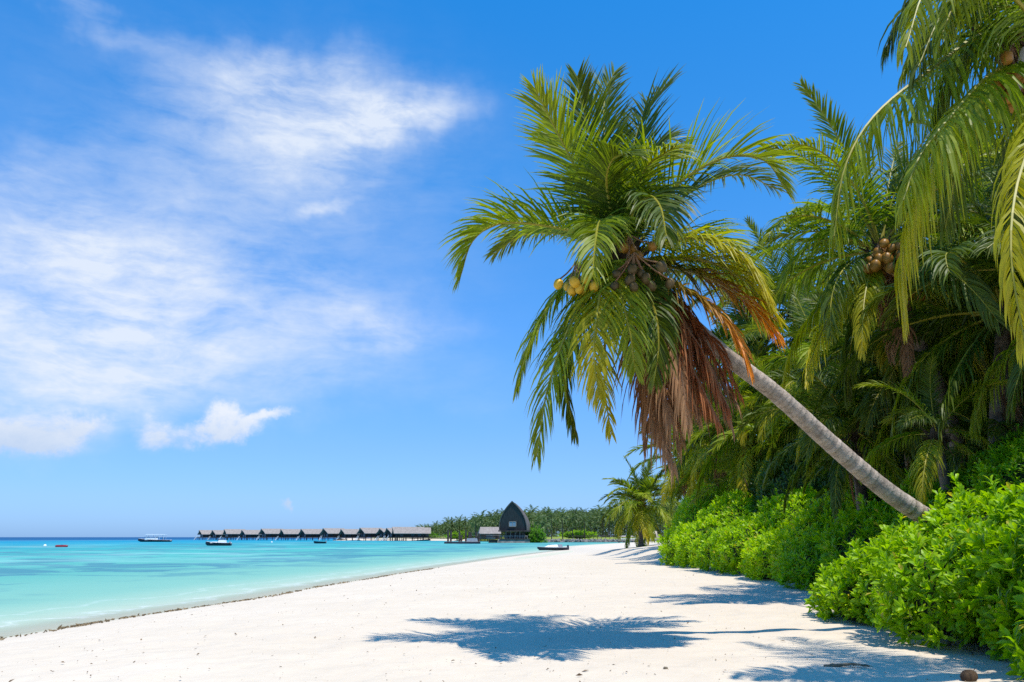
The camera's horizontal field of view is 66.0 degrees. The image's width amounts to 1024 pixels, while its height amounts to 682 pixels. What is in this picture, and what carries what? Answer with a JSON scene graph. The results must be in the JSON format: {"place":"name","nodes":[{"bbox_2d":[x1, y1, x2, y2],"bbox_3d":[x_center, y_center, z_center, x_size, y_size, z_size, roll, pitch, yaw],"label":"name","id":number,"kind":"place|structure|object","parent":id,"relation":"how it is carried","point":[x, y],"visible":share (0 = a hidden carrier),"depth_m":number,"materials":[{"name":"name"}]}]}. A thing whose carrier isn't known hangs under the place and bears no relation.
{"place":"outdoors","nodes":[
{"label":"outdoors","id":0,"kind":"place"},
{"bbox_2d":[0,537,623,635],"bbox_3d":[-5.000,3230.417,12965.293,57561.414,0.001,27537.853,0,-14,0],"label":"sea","id":1,"kind":"structure","parent":0,"point":[77,580],"depth_m":51.76,"materials":[{"name":"liquid"}]},
{"bbox_2d":[138,534,171,541],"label":"excursion boat","id":2,"kind":"object","parent":1,"relation":"on","point":[153,539],"visible":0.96,"depth_m":342.68,"materials":[{"name":"paint"}]},
{"bbox_2d":[194,530,215,539],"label":"water villa","id":3,"kind":"object","parent":1,"relation":"in","point":[203,533],"visible":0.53,"depth_m":578.81,"materials":[{"name":"grey plant"}]},
{"bbox_2d":[205,539,231,545],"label":"motor launch","id":4,"kind":"object","parent":1,"relation":"on","point":[220,542],"visible":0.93,"depth_m":190.43,"materials":[{"name":"paint"}]},
{"bbox_2d":[208,530,234,539],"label":"water villa","id":5,"kind":"object","parent":1,"relation":"in","point":[216,534],"visible":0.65,"depth_m":563.83,"materials":[{"name":"grey plant"}]},
{"bbox_2d":[219,529,244,539],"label":"water villa","id":6,"kind":"object","parent":1,"relation":"in","point":[230,533],"visible":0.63,"depth_m":545.86,"materials":[{"name":"grey plant"}]},
{"bbox_2d":[236,530,265,539],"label":"water villa","id":7,"kind":"object","parent":1,"relation":"in","point":[246,534],"visible":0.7,"depth_m":525.98,"materials":[{"name":"grey plant"}]},
{"bbox_2d":[256,529,281,539],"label":"water villa","id":8,"kind":"object","parent":1,"relation":"in","point":[266,533],"visible":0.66,"depth_m":511.31,"materials":[{"name":"grey plant"}]},
{"bbox_2d":[275,529,304,539],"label":"water villa","id":9,"kind":"object","parent":1,"relation":"in","point":[289,533],"visible":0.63,"depth_m":501.72,"materials":[{"name":"grey plant"}]},
{"bbox_2d":[296,529,326,539],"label":"water villa","id":10,"kind":"object","parent":1,"relation":"in","point":[309,533],"visible":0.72,"depth_m":492.06,"materials":[{"name":"grey plant"}]},
{"bbox_2d":[319,528,345,540],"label":"water villa","id":11,"kind":"object","parent":1,"relation":"in","point":[330,532],"visible":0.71,"depth_m":482.46,"materials":[{"name":"grey plant"}]},
{"bbox_2d":[195,535,499,541],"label":"walkway","id":12,"kind":"structure","parent":1,"relation":"in","point":[387,538],"depth_m":403.82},
{"bbox_2d":[336,529,366,540],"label":"water villa","id":13,"kind":"object","parent":1,"relation":"in","point":[348,533],"visible":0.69,"depth_m":472.68,"materials":[{"name":"grey plant"}]},
{"bbox_2d":[355,528,378,540],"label":"water villa","id":14,"kind":"object","parent":1,"relation":"in","point":[367,532],"visible":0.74,"depth_m":465.07,"materials":[{"name":"grey plant"}]},
{"bbox_2d":[374,528,397,540],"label":"water villa","id":15,"kind":"object","parent":1,"relation":"in","point":[381,531],"visible":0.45,"depth_m":456.56,"materials":[{"name":"grey plant"}]},
{"bbox_2d":[381,528,406,540],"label":"water villa","id":16,"kind":"object","parent":1,"relation":"in","point":[388,531],"visible":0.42,"depth_m":449.53,"materials":[{"name":"grey plant"}]},
{"bbox_2d":[386,527,425,540],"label":"water villa","id":17,"kind":"object","parent":1,"relation":"in","point":[408,532],"visible":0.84,"depth_m":439.75,"materials":[{"name":"grey plant"}]},
{"bbox_2d":[412,527,430,540],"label":"water villa","id":18,"kind":"object","parent":1,"relation":"in","point":[427,531],"visible":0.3,"depth_m":449.32,"materials":[{"name":"grey plant"}]},
{"bbox_2d":[444,530,479,543],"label":"jetty","id":19,"kind":"object","parent":1,"relation":"on","point":[469,540],"visible":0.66,"depth_m":249.23,"materials":[{"name":"paint"}]},
{"bbox_2d":[488,501,530,542],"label":"arched hall","id":20,"kind":"structure","parent":1,"relation":"in","point":[514,524],"depth_m":283.70,"materials":[{"name":"wood"}]},
{"bbox_2d":[509,521,515,526],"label":"window","id":21,"kind":"structure","parent":20,"relation":"in","point":[511,523],"depth_m":283.35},
{"bbox_2d":[537,543,568,549],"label":"speedboat","id":22,"kind":"object","parent":1,"relation":"on","point":[555,547],"visible":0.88,"depth_m":123.67,"materials":[{"name":"paint"}]},
{"bbox_2d":[544,538,658,541],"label":"sea wall","id":23,"kind":"structure","parent":1,"relation":"in","point":[582,540],"depth_m":312.71,"materials":[{"name":"stone"}]},
{"bbox_2d":[525,523,547,542],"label":"shrub","id":24,"kind":"object","parent":23,"relation":"on","point":[535,535],"visible":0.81,"depth_m":289.91,"materials":[{"name":"green plant"}]},
{"bbox_2d":[335,538,477,540],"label":"beach","id":25,"kind":"structure","parent":0,"point":[431,539],"depth_m":466.92,"materials":[{"name":"sand"}]},
{"bbox_2d":[444,530,474,539],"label":"shrub","id":26,"kind":"object","parent":25,"relation":"on","point":[456,535],"visible":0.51,"depth_m":425.53,"materials":[{"name":"green plant"}]},
{"bbox_2d":[0,0,1017,536],"label":"sky","id":27,"kind":"structure","parent":0,"point":[227,302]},
{"bbox_2d":[0,541,1023,681],"bbox_3d":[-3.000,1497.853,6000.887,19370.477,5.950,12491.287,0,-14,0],"label":"beach","id":28,"kind":"structure","parent":0,"point":[264,644],"depth_m":12.71,"materials":[{"name":"sand"}]},
{"bbox_2d":[0,567,439,639],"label":"seaweed","id":29,"kind":"object","parent":28,"relation":"on","point":[83,624],"visible":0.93,"depth_m":21.40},
{"bbox_2d":[2,564,1011,681],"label":"leaf litter","id":30,"kind":"object","parent":28,"relation":"on","point":[579,674],"visible":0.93,"depth_m":10.81,"materials":[{"name":"plant"}]},
{"bbox_2d":[616,536,634,542],"bbox_3d":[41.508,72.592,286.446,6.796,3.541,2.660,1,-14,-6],"label":"lounge chair","id":31,"kind":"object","parent":28,"relation":"on","point":[624,540],"depth_m":285.42,"materials":[{"name":"white paint"}]},
{"bbox_2d":[599,453,680,548],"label":"coconut palm","id":32,"kind":"object","parent":28,"relation":"on","point":[643,521],"visible":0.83,"depth_m":81.19,"materials":[{"name":"plant"}]},
{"bbox_2d":[623,427,715,517],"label":"coconut palm","id":33,"kind":"object","parent":28,"relation":"on","point":[682,490],"visible":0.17,"depth_m":69.63,"materials":[{"name":"plant"}]},
{"bbox_2d":[653,457,686,513],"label":"coconut palm","id":34,"kind":"object","parent":28,"relation":"on","point":[668,487],"visible":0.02,"depth_m":90.66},
{"bbox_2d":[437,55,929,522],"bbox_3d":[3.881,-0.492,12.447,10.018,9.803,5.879,0,-14,0],"label":"coconut palm","id":35,"kind":"object","parent":28,"relation":"on","point":[658,327],"visible":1,"depth_m":11.57,"materials":[{"name":"plant"}]},
{"bbox_2d":[639,382,740,497],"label":"coconut palm","id":36,"kind":"object","parent":28,"relation":"on","point":[679,466],"visible":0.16,"depth_m":53.15,"materials":[{"name":"plant"}]},
{"bbox_2d":[666,433,714,500],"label":"coconut palm","id":37,"kind":"object","parent":28,"relation":"on","point":[708,481],"visible":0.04,"depth_m":71.33,"materials":[{"name":"plant"}]},
{"bbox_2d":[667,432,730,495],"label":"coconut palm","id":38,"kind":"object","parent":28,"relation":"on","point":[686,468],"visible":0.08,"depth_m":66.37,"materials":[{"name":"plant"}]},
{"bbox_2d":[669,481,729,537],"bbox_3d":[13.641,11.824,53.175,6.143,5.215,10.023,-4,-15,17],"label":"shrub","id":39,"kind":"object","parent":28,"relation":"on","point":[679,516],"visible":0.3,"depth_m":52.55,"materials":[{"name":"green plant"}]},
{"bbox_2d":[671,367,738,472],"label":"coconut palm","id":40,"kind":"object","parent":28,"relation":"on","point":[695,425],"visible":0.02,"depth_m":61.33,"materials":[{"name":"plant"}]},
{"bbox_2d":[655,489,760,567],"bbox_3d":[11.321,10.031,42.027,6.696,4.281,8.959,0,-14,0],"label":"shrub","id":41,"kind":"object","parent":28,"relation":"on","point":[675,549],"visible":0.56,"depth_m":40.54,"materials":[{"name":"green plant"}]},
{"bbox_2d":[673,430,763,514],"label":"coconut palm","id":42,"kind":"object","parent":28,"relation":"on","point":[688,475],"visible":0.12,"depth_m":51.97,"materials":[{"name":"plant"}]},
{"bbox_2d":[671,339,795,501],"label":"coconut palm","id":43,"kind":"object","parent":28,"relation":"on","point":[742,480],"visible":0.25,"depth_m":44.71,"materials":[{"name":"plant"}]},
{"bbox_2d":[714,422,784,501],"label":"coconut palm","id":44,"kind":"object","parent":28,"relation":"on","point":[727,463],"visible":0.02,"depth_m":45.20,"materials":[{"name":"plant"}]},
{"bbox_2d":[688,482,816,575],"bbox_3d":[11.003,8.072,33.729,5.902,3.918,8.895,0,-14,0],"label":"shrub","id":45,"kind":"object","parent":28,"relation":"on","point":[722,549],"visible":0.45,"depth_m":32.09,"materials":[{"name":"green plant"}]},
{"bbox_2d":[695,272,811,456],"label":"coconut palm","id":46,"kind":"object","parent":28,"relation":"on","point":[729,342],"visible":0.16,"depth_m":46.65,"materials":[{"name":"plant"}]},
{"bbox_2d":[707,353,799,499],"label":"coconut palm","id":47,"kind":"object","parent":28,"relation":"on","point":[758,446],"visible":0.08,"depth_m":41.79,"materials":[{"name":"plant"}]},
{"bbox_2d":[713,353,795,461],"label":"coconut palm","id":48,"kind":"object","parent":28,"relation":"on","point":[738,443],"visible":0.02,"depth_m":44.62,"materials":[{"name":"plant"}]},
{"bbox_2d":[689,215,859,388],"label":"coconut palm","id":49,"kind":"object","parent":28,"relation":"on","point":[773,274],"visible":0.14,"depth_m":47.76,"materials":[{"name":"plant"}]},
{"bbox_2d":[746,433,829,515],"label":"broadleaf tree","id":50,"kind":"object","parent":28,"relation":"on","point":[779,480],"visible":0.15,"depth_m":38.29,"materials":[{"name":"green plant"}]},
{"bbox_2d":[735,263,864,465],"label":"coconut palm","id":51,"kind":"object","parent":28,"relation":"on","point":[800,362],"visible":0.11,"depth_m":34.39,"materials":[{"name":"plant"}]},
{"bbox_2d":[736,333,868,487],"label":"coconut palm","id":52,"kind":"object","parent":28,"relation":"on","point":[784,431],"visible":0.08,"depth_m":39.07,"materials":[{"name":"plant"}]},
{"bbox_2d":[761,250,870,395],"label":"coconut palm","id":53,"kind":"object","parent":28,"relation":"on","point":[788,320],"visible":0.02,"depth_m":39.56,"materials":[{"name":"plant"}]},
{"bbox_2d":[737,471,897,580],"bbox_3d":[10.467,6.446,26.664,4.868,3.774,8.551,10,-17,-35],"label":"shrub","id":54,"kind":"object","parent":28,"relation":"on","point":[760,560],"visible":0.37,"depth_m":26.43,"materials":[{"name":"green plant"}]},
{"bbox_2d":[794,370,867,485],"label":"coconut palm","id":55,"kind":"object","parent":28,"relation":"on","point":[806,462],"depth_m":34.27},
{"bbox_2d":[735,329,937,522],"bbox_3d":[10.100,3.066,23.355,6.264,7.878,5.426,0,-14,0],"label":"coconut palm","id":56,"kind":"object","parent":28,"relation":"on","point":[855,443],"visible":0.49,"depth_m":23.25,"materials":[{"name":"plant"}]},
{"bbox_2d":[817,432,866,493],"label":"broadleaf tree","id":57,"kind":"object","parent":28,"relation":"on","point":[825,478],"depth_m":33.93,"materials":[{"name":"green plant"}]},
{"bbox_2d":[823,663,872,667],"bbox_3d":[3.976,3.842,9.313,0.554,0.061,0.163,-4,-15,17],"label":"fallen branch","id":58,"kind":"object","parent":28,"relation":"on","point":[843,664],"visible":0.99,"depth_m":9.31,"materials":[{"name":"wood"}]},
{"bbox_2d":[798,397,904,526],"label":"coconut palm","id":59,"kind":"object","parent":28,"relation":"on","point":[819,494],"visible":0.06,"depth_m":25.88,"materials":[{"name":"plant"}]},
{"bbox_2d":[718,76,1020,488],"bbox_3d":[9.125,-0.391,19.133,7.935,12.414,7.714,0,-14,0],"label":"coconut palm","id":60,"kind":"object","parent":28,"relation":"on","point":[875,269],"visible":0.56,"depth_m":19.09,"materials":[{"name":"plant"}]},
{"bbox_2d":[775,464,965,590],"bbox_3d":[10.708,5.169,21.479,5.604,3.818,9.944,0,-14,0],"label":"shrub","id":61,"kind":"object","parent":28,"relation":"on","point":[799,564],"visible":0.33,"depth_m":21.30,"materials":[{"name":"green plant"}]},
{"bbox_2d":[804,513,970,631],"bbox_3d":[7.759,4.142,14.364,4.256,2.271,4.217,0,-14,0],"label":"shrub","id":62,"kind":"object","parent":28,"relation":"on","point":[843,590],"visible":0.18,"depth_m":14.31,"materials":[{"name":"green plant"}]},
{"bbox_2d":[779,288,997,486],"bbox_3d":[11.207,2.004,22.700,6.767,9.425,6.310,0,-14,0],"label":"coconut palm","id":63,"kind":"object","parent":28,"relation":"on","point":[869,394],"visible":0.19,"depth_m":21.97,"materials":[{"name":"plant"}]},
{"bbox_2d":[819,228,975,467],"bbox_3d":[13.509,1.329,25.120,6.761,11.928,6.782,-4,-15,17],"label":"coconut palm","id":64,"kind":"object","parent":28,"relation":"on","point":[861,359],"depth_m":26.23,"materials":[{"name":"plant"}]},
{"bbox_2d":[798,234,1007,470],"bbox_3d":[11.991,1.685,21.078,6.101,9.257,6.320,4,-14,-15],"label":"coconut palm","id":65,"kind":"object","parent":28,"relation":"on","point":[838,349],"visible":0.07,"depth_m":21.37,"materials":[{"name":"plant"}]},
{"bbox_2d":[817,125,995,342],"bbox_3d":[13.975,-0.246,23.681,7.188,14.263,7.260,0,-14,0],"label":"coconut palm","id":66,"kind":"object","parent":28,"relation":"on","point":[859,250],"visible":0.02,"depth_m":24.66,"materials":[{"name":"plant"}]},
{"bbox_2d":[885,425,950,485],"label":"broadleaf tree","id":67,"kind":"object","parent":28,"relation":"on","point":[901,465],"visible":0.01,"depth_m":24.50,"materials":[{"name":"green plant"}]},
{"bbox_2d":[829,0,1023,368],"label":"coconut palm","id":68,"kind":"object","parent":28,"relation":"on","point":[998,91],"visible":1,"depth_m":7.06,"materials":[{"name":"plant"}]},
{"bbox_2d":[829,178,1023,472],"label":"coconut palm","id":69,"kind":"object","parent":28,"relation":"on","point":[1003,341],"visible":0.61,"depth_m":17.86,"materials":[{"name":"plant"}]},
{"bbox_2d":[852,354,1010,504],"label":"coconut palm","id":70,"kind":"object","parent":28,"relation":"on","point":[940,467],"visible":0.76,"depth_m":16.89,"materials":[{"name":"plant"}]},
{"bbox_2d":[840,315,1023,504],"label":"coconut palm","id":71,"kind":"object","parent":28,"relation":"on","point":[852,423],"visible":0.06,"depth_m":20.54,"materials":[{"name":"plant"}]},
{"bbox_2d":[880,105,998,242],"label":"coconut palm","id":72,"kind":"object","parent":28,"relation":"on","point":[984,184],"visible":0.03,"depth_m":30.06,"materials":[{"name":"plant"}]},
{"bbox_2d":[858,470,1023,662],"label":"shrub","id":73,"kind":"object","parent":28,"relation":"on","point":[921,591],"visible":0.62,"depth_m":11.28,"materials":[{"name":"green plant"}]},
{"bbox_2d":[878,141,1023,444],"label":"coconut palm","id":74,"kind":"object","parent":28,"relation":"on","point":[1015,369],"visible":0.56,"depth_m":16.49,"materials":[{"name":"plant"}]},
{"bbox_2d":[885,290,1022,446],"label":"coconut palm","id":75,"kind":"object","parent":28,"relation":"on","point":[910,402],"visible":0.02,"depth_m":20.35,"materials":[{"name":"plant"}]},
{"bbox_2d":[891,105,1021,364],"bbox_3d":[14.146,-0.670,19.507,7.569,13.066,7.782,0,-14,0],"label":"coconut palm","id":76,"kind":"object","parent":28,"relation":"on","point":[981,197],"visible":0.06,"depth_m":21.26,"materials":[{"name":"plant"}]},
{"bbox_2d":[891,423,1023,530],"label":"shrub","id":77,"kind":"object","parent":28,"relation":"on","point":[964,478],"visible":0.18,"depth_m":16.78,"materials":[{"name":"green plant"}]},
{"bbox_2d":[896,352,1023,501],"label":"coconut palm","id":78,"kind":"object","parent":28,"relation":"on","point":[986,429],"visible":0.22,"depth_m":18.32,"materials":[{"name":"plant"}]},
{"bbox_2d":[960,669,977,681],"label":"coconut husk","id":79,"kind":"object","parent":28,"relation":"on","point":[969,675],"visible":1,"depth_m":8.41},
{"bbox_2d":[926,482,1023,679],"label":"shrub","id":80,"kind":"object","parent":28,"relation":"on","point":[990,549],"visible":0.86,"depth_m":9.89,"materials":[{"name":"green plant"}]},
{"bbox_2d":[967,432,1023,502],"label":"shrub","id":81,"kind":"object","parent":28,"relation":"on","point":[1013,462],"visible":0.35,"depth_m":15.04,"materials":[{"name":"green plant"}]},
{"bbox_2d":[373,536,668,540],"bbox_3d":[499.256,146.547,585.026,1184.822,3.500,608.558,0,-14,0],"label":"island ground","id":82,"kind":"structure","parent":0,"point":[599,537],"depth_m":365.03,"materials":[{"name":"beige soil"}]},
{"bbox_2d":[429,532,441,537],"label":"shrub","id":83,"kind":"object","parent":82,"relation":"on","point":[433,535],"visible":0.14,"depth_m":485.29,"materials":[{"name":"green plant"}]},
{"bbox_2d":[439,520,451,536],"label":"coconut palm","id":84,"kind":"object","parent":82,"relation":"on","point":[445,527],"visible":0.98,"depth_m":494.68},
{"bbox_2d":[443,517,457,530],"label":"coconut palm","id":85,"kind":"object","parent":82,"relation":"on","point":[451,520],"visible":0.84,"depth_m":513.60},
{"bbox_2d":[453,515,464,529],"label":"coconut palm","id":86,"kind":"object","parent":82,"relation":"on","point":[460,521],"visible":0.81,"depth_m":514.73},
{"bbox_2d":[461,516,469,526],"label":"coconut palm","id":87,"kind":"object","parent":82,"relation":"on","point":[465,520],"visible":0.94,"depth_m":496.27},
{"bbox_2d":[471,515,479,533],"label":"coconut palm","id":88,"kind":"object","parent":82,"relation":"on","point":[474,520],"visible":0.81,"depth_m":389.23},
{"bbox_2d":[473,513,485,525],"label":"coconut palm","id":89,"kind":"object","parent":82,"relation":"on","point":[479,520],"visible":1,"depth_m":378.26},
{"bbox_2d":[472,509,489,526],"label":"coconut palm","id":90,"kind":"object","parent":82,"relation":"on","point":[482,513],"visible":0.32,"depth_m":424.23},
{"bbox_2d":[481,516,490,526],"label":"coconut palm","id":91,"kind":"object","parent":82,"relation":"on","point":[485,521],"visible":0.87,"depth_m":380.48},
{"bbox_2d":[478,527,500,538],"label":"thatched house","id":92,"kind":"structure","parent":82,"relation":"on","point":[485,532],"depth_m":371.47,"materials":[{"name":"grey plant"}]},
{"bbox_2d":[525,504,542,518],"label":"coconut palm","id":93,"kind":"object","parent":82,"relation":"on","point":[530,509],"visible":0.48,"depth_m":427.90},
{"bbox_2d":[530,513,547,527],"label":"coconut palm","id":94,"kind":"object","parent":82,"relation":"on","point":[537,519],"visible":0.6,"depth_m":309.88,"materials":[{"name":"plant"}]},
{"bbox_2d":[535,516,552,534],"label":"coconut palm","id":95,"kind":"object","parent":82,"relation":"on","point":[543,524],"visible":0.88,"depth_m":303.57,"materials":[{"name":"plant"}]},
{"bbox_2d":[542,506,555,536],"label":"coconut palm","id":96,"kind":"object","parent":82,"relation":"on","point":[548,507],"visible":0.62,"depth_m":377.82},
{"bbox_2d":[541,509,558,538],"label":"coconut palm","id":97,"kind":"object","parent":82,"relation":"on","point":[549,521],"visible":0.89,"depth_m":321.46,"materials":[{"name":"plant"}]},
{"bbox_2d":[427,504,681,539],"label":"woodland","id":98,"kind":"object","parent":82,"relation":"on","point":[494,522],"visible":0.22,"depth_m":407.26,"materials":[{"name":"plant"}]},
{"bbox_2d":[552,511,564,531],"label":"coconut palm","id":99,"kind":"object","parent":82,"relation":"on","point":[557,520],"visible":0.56,"depth_m":382.24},
{"bbox_2d":[556,508,569,538],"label":"coconut palm","id":100,"kind":"object","parent":82,"relation":"on","point":[562,516],"visible":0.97,"depth_m":325.31,"materials":[{"name":"plant"}]},
{"bbox_2d":[566,511,581,538],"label":"coconut palm","id":101,"kind":"object","parent":82,"relation":"on","point":[570,518],"visible":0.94,"depth_m":329.13,"materials":[{"name":"plant"}]},
{"bbox_2d":[569,507,581,531],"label":"coconut palm","id":102,"kind":"object","parent":82,"relation":"on","point":[576,515],"visible":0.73,"depth_m":392.87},
{"bbox_2d":[556,529,597,538],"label":"shrub","id":103,"kind":"object","parent":82,"relation":"on","point":[566,534],"visible":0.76,"depth_m":333.61,"materials":[{"name":"green plant"}]},
{"bbox_2d":[577,513,593,538],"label":"coconut palm","id":104,"kind":"object","parent":82,"relation":"on","point":[584,521],"visible":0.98,"depth_m":331.12,"materials":[{"name":"plant"}]},
{"bbox_2d":[580,512,597,529],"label":"coconut palm","id":105,"kind":"object","parent":82,"relation":"on","point":[592,519],"visible":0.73,"depth_m":377.07,"materials":[{"name":"plant"}]},
{"bbox_2d":[568,535,622,539],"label":"boardwalk fence","id":106,"kind":"object","parent":82,"relation":"on","point":[593,536],"visible":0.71,"depth_m":328.09,"materials":[{"name":"wood"}]},
{"bbox_2d":[592,505,611,536],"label":"coconut palm","id":107,"kind":"object","parent":82,"relation":"on","point":[603,511],"visible":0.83,"depth_m":371.65,"materials":[{"name":"plant"}]},
{"bbox_2d":[602,511,614,536],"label":"coconut palm","id":108,"kind":"object","parent":82,"relation":"on","point":[609,521],"visible":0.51,"depth_m":372.61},
{"bbox_2d":[611,512,625,525],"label":"coconut palm","id":109,"kind":"object","parent":82,"relation":"on","point":[616,520],"visible":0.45,"depth_m":387.57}
]}

